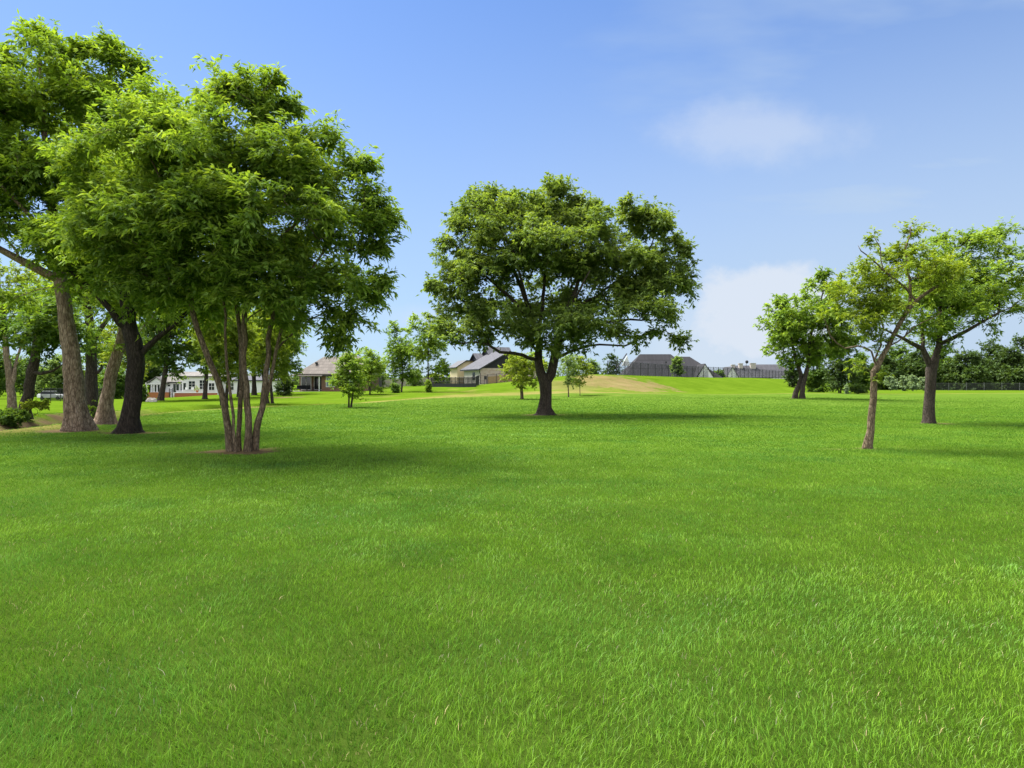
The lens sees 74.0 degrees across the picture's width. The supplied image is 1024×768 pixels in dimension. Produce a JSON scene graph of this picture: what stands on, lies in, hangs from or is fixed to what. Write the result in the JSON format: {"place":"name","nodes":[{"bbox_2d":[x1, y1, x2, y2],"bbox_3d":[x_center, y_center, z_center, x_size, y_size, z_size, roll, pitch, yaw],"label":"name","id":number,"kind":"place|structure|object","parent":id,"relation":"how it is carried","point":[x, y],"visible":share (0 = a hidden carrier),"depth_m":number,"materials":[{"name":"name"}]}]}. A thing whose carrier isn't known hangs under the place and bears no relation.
{"place":"outdoors","nodes":[
{"label":"outdoors","id":0,"kind":"place"},
{"bbox_2d":[297,385,307,390],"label":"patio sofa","id":1,"kind":"object","parent":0,"point":[301,386],"visible":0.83,"depth_m":107.48,"materials":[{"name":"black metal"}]},
{"bbox_2d":[0,374,1023,767],"bbox_3d":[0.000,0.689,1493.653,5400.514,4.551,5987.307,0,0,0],"label":"ground","id":2,"kind":"structure","parent":0,"point":[604,386],"depth_m":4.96,"materials":[{"name":"green plant"}]},
{"bbox_2d":[0,346,28,396],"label":"background tree","id":3,"kind":"object","parent":2,"relation":"on","point":[3,380],"visible":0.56,"depth_m":121.00,"materials":[{"name":"green plant"}]},
{"bbox_2d":[0,405,31,426],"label":"shrub","id":4,"kind":"object","parent":2,"relation":"on","point":[11,417],"visible":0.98,"depth_m":28.42,"materials":[{"name":"green plant"}]},
{"bbox_2d":[0,354,48,396],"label":"background tree","id":5,"kind":"object","parent":2,"relation":"on","point":[21,375],"visible":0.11,"depth_m":148.19,"materials":[{"name":"green plant"}]},
{"bbox_2d":[18,398,50,420],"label":"sapling","id":6,"kind":"object","parent":2,"relation":"on","point":[31,405],"visible":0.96,"depth_m":30.26,"materials":[{"name":"green plant"}]},
{"bbox_2d":[0,257,82,409],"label":"twin trunk tree","id":7,"kind":"object","parent":2,"relation":"on","point":[10,374],"visible":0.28,"depth_m":44.45,"materials":[{"name":"green plant"}]},
{"bbox_2d":[0,288,105,419],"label":"crooked tree","id":8,"kind":"object","parent":2,"relation":"on","point":[42,326],"visible":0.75,"depth_m":30.35,"materials":[{"name":"green plant"}]},
{"bbox_2d":[34,352,84,395],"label":"background tree","id":9,"kind":"object","parent":2,"relation":"on","point":[53,380],"visible":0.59,"depth_m":132.76,"materials":[{"name":"green plant"}]},
{"bbox_2d":[16,261,119,418],"bbox_3d":[-23.364,-3.479,36.893,5.949,10.869,5.291,0,0,0],"label":"shaded tree","id":10,"kind":"object","parent":2,"relation":"on","point":[92,371],"visible":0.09,"depth_m":35.80,"materials":[{"name":"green plant"}]},
{"bbox_2d":[41,388,101,400],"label":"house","id":11,"kind":"structure","parent":2,"relation":"on","point":[53,394],"depth_m":85.00,"materials":[{"name":"black metal"}]},
{"bbox_2d":[0,8,162,431],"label":"shade tree","id":12,"kind":"object","parent":2,"relation":"on","point":[68,85],"visible":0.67,"depth_m":23.18,"materials":[{"name":"green plant"}]},
{"bbox_2d":[80,319,125,387],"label":"background tree","id":13,"kind":"object","parent":2,"relation":"on","point":[110,339],"visible":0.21,"depth_m":139.21,"materials":[{"name":"green plant"}]},
{"bbox_2d":[97,366,125,398],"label":"background tree","id":14,"kind":"object","parent":2,"relation":"on","point":[120,387],"visible":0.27,"depth_m":109.39,"materials":[{"name":"green plant"}]},
{"bbox_2d":[36,264,202,423],"bbox_3d":[-16.001,-2.728,28.216,5.308,8.832,5.275,0,0,0],"label":"leaning tree","id":15,"kind":"object","parent":2,"relation":"on","point":[105,413],"visible":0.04,"depth_m":27.23,"materials":[{"name":"brown plant"}]},
{"bbox_2d":[98,313,156,388],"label":"background tree","id":16,"kind":"object","parent":2,"relation":"on","point":[109,334],"visible":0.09,"depth_m":123.26,"materials":[{"name":"green plant"}]},
{"bbox_2d":[7,63,258,433],"bbox_3d":[-12.030,-4.309,22.411,6.680,11.972,6.752,0,0,0],"label":"forked tree","id":17,"kind":"object","parent":2,"relation":"on","point":[129,421],"visible":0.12,"depth_m":21.95,"materials":[{"name":"green plant"}]},
{"bbox_2d":[142,384,149,400],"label":"shrub","id":18,"kind":"object","parent":2,"relation":"on","point":[144,392],"visible":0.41,"depth_m":75.50,"materials":[{"name":"green plant"}]},
{"bbox_2d":[143,359,162,391],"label":"background tree","id":19,"kind":"object","parent":2,"relation":"on","point":[151,373],"visible":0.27,"depth_m":173.75,"materials":[{"name":"green plant"}]},
{"bbox_2d":[147,392,170,397],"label":"brick wall","id":20,"kind":"structure","parent":2,"relation":"on","point":[153,394],"depth_m":119.72,"materials":[{"name":"red brick"}]},
{"bbox_2d":[137,310,192,400],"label":"grove tree","id":21,"kind":"object","parent":2,"relation":"on","point":[163,350],"visible":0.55,"depth_m":76.72,"materials":[{"name":"green plant"}]},
{"bbox_2d":[174,393,216,396],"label":"brick wall","id":22,"kind":"structure","parent":2,"relation":"on","point":[186,394],"depth_m":120.85,"materials":[{"name":"red brick"}]},
{"bbox_2d":[176,318,236,398],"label":"grove tree","id":23,"kind":"object","parent":2,"relation":"on","point":[193,357],"visible":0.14,"depth_m":77.54,"materials":[{"name":"green plant"}]},
{"bbox_2d":[145,371,294,397],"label":"white house","id":24,"kind":"structure","parent":2,"relation":"on","point":[195,379],"depth_m":125.30,"materials":[{"name":"paint"}]},
{"bbox_2d":[188,381,195,389],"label":"window","id":25,"kind":"structure","parent":24,"relation":"in","point":[190,383],"depth_m":125.28,"materials":[{"name":"white glass"}]},
{"bbox_2d":[199,380,203,389],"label":"window","id":26,"kind":"structure","parent":24,"relation":"in","point":[201,382],"depth_m":125.28,"materials":[{"name":"white glass"}]},
{"bbox_2d":[208,383,214,389],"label":"window","id":27,"kind":"structure","parent":24,"relation":"in","point":[211,386],"depth_m":125.25,"materials":[{"name":"white glass"}]},
{"bbox_2d":[178,309,264,406],"bbox_3d":[-22.319,-2.776,52.845,5.887,9.105,6.027,0,0,-41],"label":"grove tree","id":28,"kind":"object","parent":2,"relation":"on","point":[214,340],"visible":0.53,"depth_m":51.91,"materials":[{"name":"green plant"}]},
{"bbox_2d":[35,53,410,451],"bbox_3d":[-6.901,-3.036,16.141,8.949,9.460,6.129,0,0,0],"label":"multi stem tree","id":29,"kind":"object","parent":2,"relation":"on","point":[192,188],"visible":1,"depth_m":15.27,"materials":[{"name":"green plant"}]},
{"bbox_2d":[235,314,258,396],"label":"grove tree","id":30,"kind":"object","parent":2,"relation":"on","point":[238,385],"visible":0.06,"depth_m":82.81,"materials":[{"name":"green plant"}]},
{"bbox_2d":[248,310,268,394],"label":"grove tree","id":31,"kind":"object","parent":2,"relation":"on","point":[254,390],"visible":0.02,"depth_m":94.18,"materials":[{"name":"green plant"}]},
{"bbox_2d":[238,308,302,403],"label":"grove tree","id":32,"kind":"object","parent":2,"relation":"on","point":[281,369],"visible":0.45,"depth_m":61.99,"materials":[{"name":"green plant"}]},
{"bbox_2d":[273,374,296,395],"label":"shrub","id":33,"kind":"object","parent":2,"relation":"on","point":[286,389],"visible":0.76,"depth_m":86.01,"materials":[{"name":"green plant"}]},
{"bbox_2d":[278,336,307,375],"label":"grove tree","id":34,"kind":"object","parent":2,"relation":"on","point":[292,364],"visible":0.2,"depth_m":98.13,"materials":[{"name":"green plant"}]},
{"bbox_2d":[289,354,382,391],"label":"brick house","id":35,"kind":"structure","parent":2,"relation":"on","point":[315,375],"depth_m":107.74,"materials":[{"name":"brown brick"}]},
{"bbox_2d":[301,376,310,389],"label":"window","id":36,"kind":"structure","parent":35,"relation":"in","point":[305,380],"depth_m":109.16,"materials":[{"name":"grey glass"}]},
{"bbox_2d":[314,376,320,389],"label":"window","id":37,"kind":"structure","parent":35,"relation":"in","point":[316,378],"depth_m":109.16,"materials":[{"name":"glass"}]},
{"bbox_2d":[326,376,334,386],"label":"window","id":38,"kind":"structure","parent":35,"relation":"in","point":[327,385],"depth_m":105.96,"materials":[{"name":"grey glass"}]},
{"bbox_2d":[326,348,371,407],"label":"young tree","id":39,"kind":"object","parent":2,"relation":"on","point":[346,385],"visible":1,"depth_m":46.34,"materials":[{"name":"green plant"}]},
{"bbox_2d":[354,346,391,393],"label":"young tree","id":40,"kind":"object","parent":2,"relation":"on","point":[375,365],"visible":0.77,"depth_m":83.43,"materials":[{"name":"green plant"}]},
{"bbox_2d":[382,373,391,387],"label":"shrub","id":41,"kind":"object","parent":2,"relation":"on","point":[384,377],"visible":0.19,"depth_m":124.90,"materials":[{"name":"green plant"}]},
{"bbox_2d":[389,382,401,392],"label":"shrub","id":42,"kind":"object","parent":2,"relation":"on","point":[395,388],"visible":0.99,"depth_m":88.02,"materials":[{"name":"green plant"}]},
{"bbox_2d":[379,320,421,391],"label":"young tree","id":43,"kind":"object","parent":2,"relation":"on","point":[398,357],"visible":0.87,"depth_m":95.52,"materials":[{"name":"green plant"}]},
{"bbox_2d":[382,377,431,386],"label":"board fence","id":44,"kind":"object","parent":2,"relation":"on","point":[387,381],"visible":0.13,"depth_m":131.99,"materials":[{"name":"grey wood"}]},
{"bbox_2d":[403,368,427,385],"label":"shrub","id":45,"kind":"object","parent":2,"relation":"on","point":[419,383],"visible":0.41,"depth_m":124.45,"materials":[{"name":"green plant"}]},
{"bbox_2d":[399,312,451,381],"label":"young tree","id":46,"kind":"object","parent":2,"relation":"on","point":[430,344],"visible":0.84,"depth_m":92.71,"materials":[{"name":"green plant"}]},
{"bbox_2d":[424,380,432,392],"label":"shrub","id":47,"kind":"object","parent":2,"relation":"on","point":[428,384],"visible":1,"depth_m":88.62,"materials":[{"name":"green plant"}]},
{"bbox_2d":[22,370,847,384],"bbox_3d":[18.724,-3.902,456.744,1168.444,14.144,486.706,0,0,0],"label":"distant woods","id":48,"kind":"object","parent":2,"relation":"on","point":[295,378],"depth_m":431.84,"materials":[{"name":"green plant"}]},
{"bbox_2d":[436,358,450,376],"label":"background tree","id":49,"kind":"object","parent":2,"relation":"on","point":[444,360],"visible":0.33,"depth_m":184.28,"materials":[{"name":"green plant"}]},
{"bbox_2d":[431,377,475,386],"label":"iron fence","id":50,"kind":"object","parent":2,"relation":"on","point":[459,382],"visible":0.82,"depth_m":104.95,"materials":[{"name":"black metal"}]},
{"bbox_2d":[448,347,535,383],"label":"stone house","id":51,"kind":"structure","parent":2,"relation":"on","point":[488,362],"depth_m":124.50,"materials":[{"name":"stone"}]},
{"bbox_2d":[476,373,513,385],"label":"iron fence","id":52,"kind":"object","parent":2,"relation":"on","point":[477,380],"visible":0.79,"depth_m":109.29,"materials":[{"name":"black metal"}]},
{"bbox_2d":[488,375,512,383],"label":"board fence","id":53,"kind":"object","parent":2,"relation":"on","point":[490,380],"visible":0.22,"depth_m":113.99,"materials":[{"name":"beige wood"}]},
{"bbox_2d":[496,351,547,398],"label":"young tree","id":54,"kind":"object","parent":2,"relation":"on","point":[517,371],"visible":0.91,"depth_m":63.02,"materials":[{"name":"green plant"}]},
{"bbox_2d":[528,351,548,375],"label":"background tree","id":55,"kind":"object","parent":2,"relation":"on","point":[533,353],"visible":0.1,"depth_m":139.66,"materials":[{"name":"green plant"}]},
{"bbox_2d":[415,170,702,415],"bbox_3d":[2.450,-4.771,34.892,14.022,12.930,10.063,0,0,21],"label":"spreading tree","id":56,"kind":"object","parent":2,"relation":"on","point":[536,231],"visible":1,"depth_m":34.17,"materials":[{"name":"green plant"}]},
{"bbox_2d":[555,353,581,396],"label":"young tree","id":57,"kind":"object","parent":2,"relation":"on","point":[571,364],"visible":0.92,"depth_m":71.80,"materials":[{"name":"green plant"}]},
{"bbox_2d":[566,355,593,388],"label":"young tree","id":58,"kind":"object","parent":2,"relation":"on","point":[586,366],"visible":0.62,"depth_m":77.75,"materials":[{"name":"green plant"}]},
{"bbox_2d":[584,358,602,373],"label":"shrub","id":59,"kind":"object","parent":2,"relation":"on","point":[596,366],"visible":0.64,"depth_m":121.60,"materials":[{"name":"green plant"}]},
{"bbox_2d":[601,353,623,374],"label":"background tree","id":60,"kind":"object","parent":2,"relation":"on","point":[613,357],"visible":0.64,"depth_m":164.35,"materials":[{"name":"green plant"}]},
{"bbox_2d":[617,353,722,377],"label":"slate house","id":61,"kind":"structure","parent":2,"relation":"on","point":[660,359],"depth_m":153.20,"materials":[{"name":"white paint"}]},
{"bbox_2d":[669,355,685,375],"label":"background tree","id":62,"kind":"object","parent":2,"relation":"on","point":[676,360],"visible":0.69,"depth_m":135.47,"materials":[{"name":"green plant"}]},
{"bbox_2d":[607,360,787,378],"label":"chain link fence","id":63,"kind":"object","parent":2,"relation":"on","point":[742,370],"visible":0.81,"depth_m":135.99,"materials":[{"name":"black metal"}]},
{"bbox_2d":[714,369,725,376],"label":"shrub","id":64,"kind":"object","parent":2,"relation":"on","point":[720,373],"visible":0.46,"depth_m":164.35,"materials":[{"name":"green plant"}]},
{"bbox_2d":[723,360,798,379],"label":"house","id":65,"kind":"structure","parent":2,"relation":"on","point":[763,367],"depth_m":224.10,"materials":[{"name":"white paint"}]},
{"bbox_2d":[782,365,798,386],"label":"shrub","id":66,"kind":"object","parent":2,"relation":"on","point":[794,376],"visible":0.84,"depth_m":149.47,"materials":[{"name":"green plant"}]},
{"bbox_2d":[753,266,872,398],"bbox_3d":[26.338,-4.589,59.996,9.925,11.888,7.429,0,0,0],"label":"two stem tree","id":67,"kind":"object","parent":2,"relation":"on","point":[793,327],"visible":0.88,"depth_m":59.13,"materials":[{"name":"green plant"}]},
{"bbox_2d":[803,359,832,391],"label":"thicket tree","id":68,"kind":"object","parent":2,"relation":"on","point":[816,382],"visible":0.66,"depth_m":103.21,"materials":[{"name":"green plant"}]},
{"bbox_2d":[820,346,865,393],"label":"thicket tree","id":69,"kind":"object","parent":2,"relation":"on","point":[838,368],"visible":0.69,"depth_m":97.08,"materials":[{"name":"green plant"}]},
{"bbox_2d":[843,385,848,393],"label":"sapling","id":70,"kind":"object","parent":2,"relation":"on","point":[846,389],"visible":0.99,"depth_m":91.85,"materials":[{"name":"green plant"}]},
{"bbox_2d":[845,352,877,392],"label":"tree","id":71,"kind":"object","parent":2,"relation":"on","point":[865,376],"visible":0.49,"depth_m":103.16,"materials":[{"name":"green plant"}]},
{"bbox_2d":[865,365,897,389],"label":"wood tree","id":72,"kind":"object","parent":2,"relation":"on","point":[880,387],"visible":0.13,"depth_m":188.01,"materials":[{"name":"green plant"}]},
{"bbox_2d":[870,349,901,389],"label":"tree","id":73,"kind":"object","parent":2,"relation":"on","point":[890,364],"visible":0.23,"depth_m":202.90,"materials":[{"name":"green plant"}]},
{"bbox_2d":[883,375,897,390],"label":"sapling","id":74,"kind":"object","parent":2,"relation":"on","point":[890,381],"visible":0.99,"depth_m":159.64,"materials":[{"name":"green plant"}]},
{"bbox_2d":[814,216,976,448],"bbox_3d":[9.496,-1.321,17.198,3.859,6.040,2.583,0,0,15],"label":"wind bent tree","id":75,"kind":"object","parent":2,"relation":"on","point":[879,304],"visible":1,"depth_m":16.93,"materials":[{"name":"green plant"}]},
{"bbox_2d":[882,343,918,378],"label":"tree","id":76,"kind":"object","parent":2,"relation":"on","point":[899,353],"visible":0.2,"depth_m":213.61,"materials":[{"name":"green plant"}]},
{"bbox_2d":[897,375,909,390],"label":"sapling","id":77,"kind":"object","parent":2,"relation":"on","point":[903,382],"visible":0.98,"depth_m":162.83,"materials":[{"name":"green plant"}]},
{"bbox_2d":[907,375,919,390],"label":"sapling","id":78,"kind":"object","parent":2,"relation":"on","point":[914,379],"visible":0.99,"depth_m":159.61,"materials":[{"name":"plant"}]},
{"bbox_2d":[895,344,940,389],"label":"wood tree","id":79,"kind":"object","parent":2,"relation":"on","point":[916,363],"visible":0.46,"depth_m":199.08,"materials":[{"name":"green plant"}]},
{"bbox_2d":[916,377,924,390],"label":"sapling","id":80,"kind":"object","parent":2,"relation":"on","point":[921,384],"visible":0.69,"depth_m":162.83,"materials":[{"name":"plant"}]},
{"bbox_2d":[928,343,956,384],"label":"tree","id":81,"kind":"object","parent":2,"relation":"on","point":[944,358],"visible":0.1,"depth_m":202.79,"materials":[{"name":"green plant"}]},
{"bbox_2d":[936,360,963,389],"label":"wood tree","id":82,"kind":"object","parent":2,"relation":"on","point":[945,370],"visible":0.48,"depth_m":194.23,"materials":[{"name":"green plant"}]},
{"bbox_2d":[881,216,1023,423],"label":"flat topped tree","id":83,"kind":"object","parent":2,"relation":"on","point":[971,298],"visible":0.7,"depth_m":26.77,"materials":[{"name":"green plant"}]},
{"bbox_2d":[941,349,997,389],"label":"wood tree","id":84,"kind":"object","parent":2,"relation":"on","point":[965,358],"visible":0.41,"depth_m":191.21,"materials":[{"name":"green plant"}]},
{"bbox_2d":[958,363,995,389],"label":"bush","id":85,"kind":"object","parent":2,"relation":"on","point":[979,374],"visible":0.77,"depth_m":182.77,"materials":[{"name":"green plant"}]},
{"bbox_2d":[936,383,1023,390],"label":"chain link fence","id":86,"kind":"object","parent":2,"relation":"on","point":[948,386],"visible":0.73,"depth_m":178.00,"materials":[{"name":"grey metal"}]},
{"bbox_2d":[968,338,1010,381],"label":"tree","id":87,"kind":"object","parent":2,"relation":"on","point":[991,346],"visible":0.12,"depth_m":199.49,"materials":[{"name":"green plant"}]},
{"bbox_2d":[981,345,1023,384],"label":"tree","id":88,"kind":"object","parent":2,"relation":"on","point":[1014,358],"visible":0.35,"depth_m":190.83,"materials":[{"name":"green plant"}]},
{"bbox_2d":[991,363,1023,389],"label":"bush","id":89,"kind":"object","parent":2,"relation":"on","point":[1015,375],"visible":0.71,"depth_m":183.08,"materials":[{"name":"green plant"}]},
{"bbox_2d":[1001,333,1023,368],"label":"tree","id":90,"kind":"object","parent":2,"relation":"on","point":[1019,340],"visible":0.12,"depth_m":205.55,"materials":[{"name":"green plant"}]},
{"bbox_2d":[0,0,1023,377],"label":"sky","id":91,"kind":"structure","parent":0,"point":[779,132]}
]}

